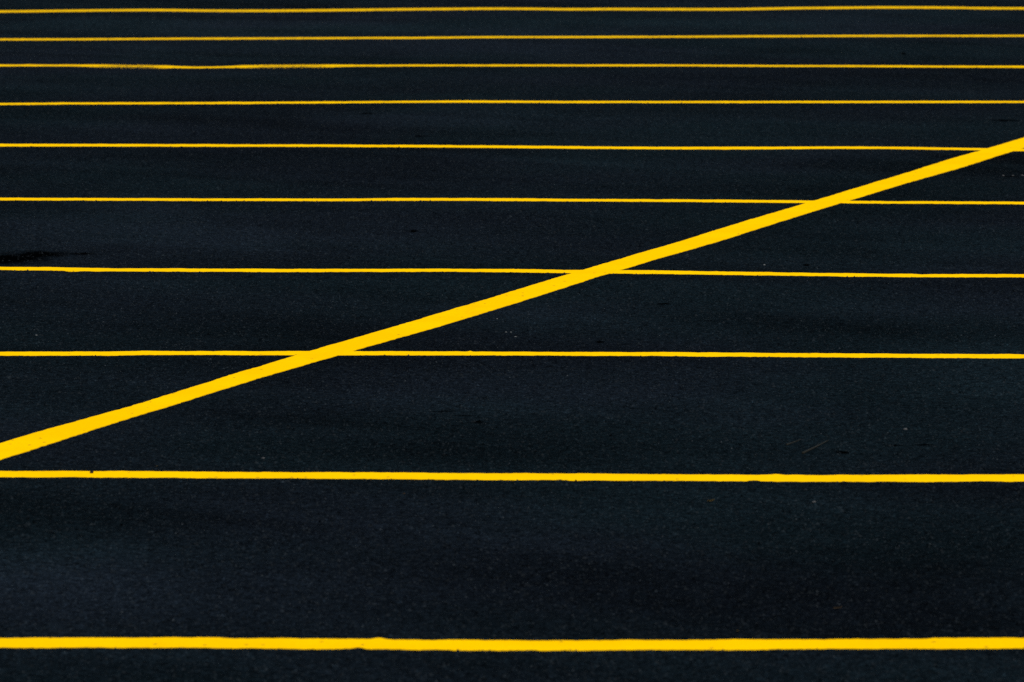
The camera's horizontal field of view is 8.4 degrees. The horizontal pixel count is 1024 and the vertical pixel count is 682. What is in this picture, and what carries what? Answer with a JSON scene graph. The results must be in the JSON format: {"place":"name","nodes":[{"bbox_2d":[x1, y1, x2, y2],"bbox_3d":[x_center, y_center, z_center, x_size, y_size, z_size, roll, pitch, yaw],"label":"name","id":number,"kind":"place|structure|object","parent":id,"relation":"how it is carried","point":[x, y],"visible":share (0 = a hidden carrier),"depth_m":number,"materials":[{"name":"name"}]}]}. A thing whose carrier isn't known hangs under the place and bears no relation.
{"place":"outdoors","nodes":[
{"label":"outdoors","id":0,"kind":"place"},
{"bbox_2d":[0,0,1023,681],"bbox_3d":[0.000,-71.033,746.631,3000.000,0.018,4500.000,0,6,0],"label":"asphalt ground","id":1,"kind":"structure","parent":0,"point":[524,560],"depth_m":19.58,"materials":[{"name":"black asphalt"}]},
{"bbox_2d":[0,138,1023,459],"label":"diagonal line","id":2,"kind":"object","parent":1,"relation":"on","point":[22,444],"visible":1,"depth_m":20.48,"materials":[{"name":"yellow paint"}]},
{"bbox_2d":[0,637,1023,650],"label":"stall line","id":3,"kind":"object","parent":1,"relation":"on","point":[572,645],"visible":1,"depth_m":13.49,"materials":[{"name":"yellow paint"}]},
{"bbox_2d":[0,471,1023,481],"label":"stall line","id":4,"kind":"object","parent":1,"relation":"on","point":[617,477],"visible":1,"depth_m":16.28,"materials":[{"name":"yellow paint"}]},
{"bbox_2d":[0,351,1023,357],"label":"stall line","id":5,"kind":"object","parent":1,"relation":"on","point":[687,354],"visible":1,"depth_m":19.16,"materials":[{"name":"yellow paint"}]},
{"bbox_2d":[0,267,1023,277],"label":"stall line","id":6,"kind":"object","parent":1,"relation":"on","point":[502,270],"visible":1,"depth_m":21.76,"materials":[{"name":"yellow paint"}]},
{"bbox_2d":[0,198,1023,203],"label":"stall line","id":7,"kind":"object","parent":1,"relation":"on","point":[513,199],"visible":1,"depth_m":24.66,"materials":[{"name":"yellow paint"}]},
{"bbox_2d":[0,144,1023,150],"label":"stall line","id":8,"kind":"object","parent":1,"relation":"on","point":[327,145],"visible":1,"depth_m":27.38,"materials":[{"name":"yellow paint"}]},
{"bbox_2d":[0,100,1023,104],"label":"stall line","id":9,"kind":"object","parent":1,"relation":"on","point":[467,101],"visible":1,"depth_m":30.16,"materials":[{"name":"yellow paint"}]},
{"bbox_2d":[0,35,1023,39],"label":"stall line","id":10,"kind":"object","parent":1,"relation":"on","point":[532,37],"visible":1,"depth_m":35.39,"materials":[{"name":"yellow paint"}]},
{"bbox_2d":[0,64,1023,68],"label":"stall line","id":11,"kind":"object","parent":1,"relation":"on","point":[166,66],"visible":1,"depth_m":32.86,"materials":[{"name":"yellow paint"}]},
{"bbox_2d":[0,6,1023,12],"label":"stall line","id":12,"kind":"object","parent":1,"relation":"on","point":[393,9],"visible":1,"depth_m":38.28,"materials":[{"name":"yellow paint"}]},
{"bbox_2d":[802,440,828,453],"bbox_3d":[0.741,0.257,16.896,0.006,0.005,0.292,2,6,15],"label":"straw stem","id":13,"kind":"object","parent":1,"relation":"on","point":[805,451],"visible":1,"depth_m":16.86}
]}

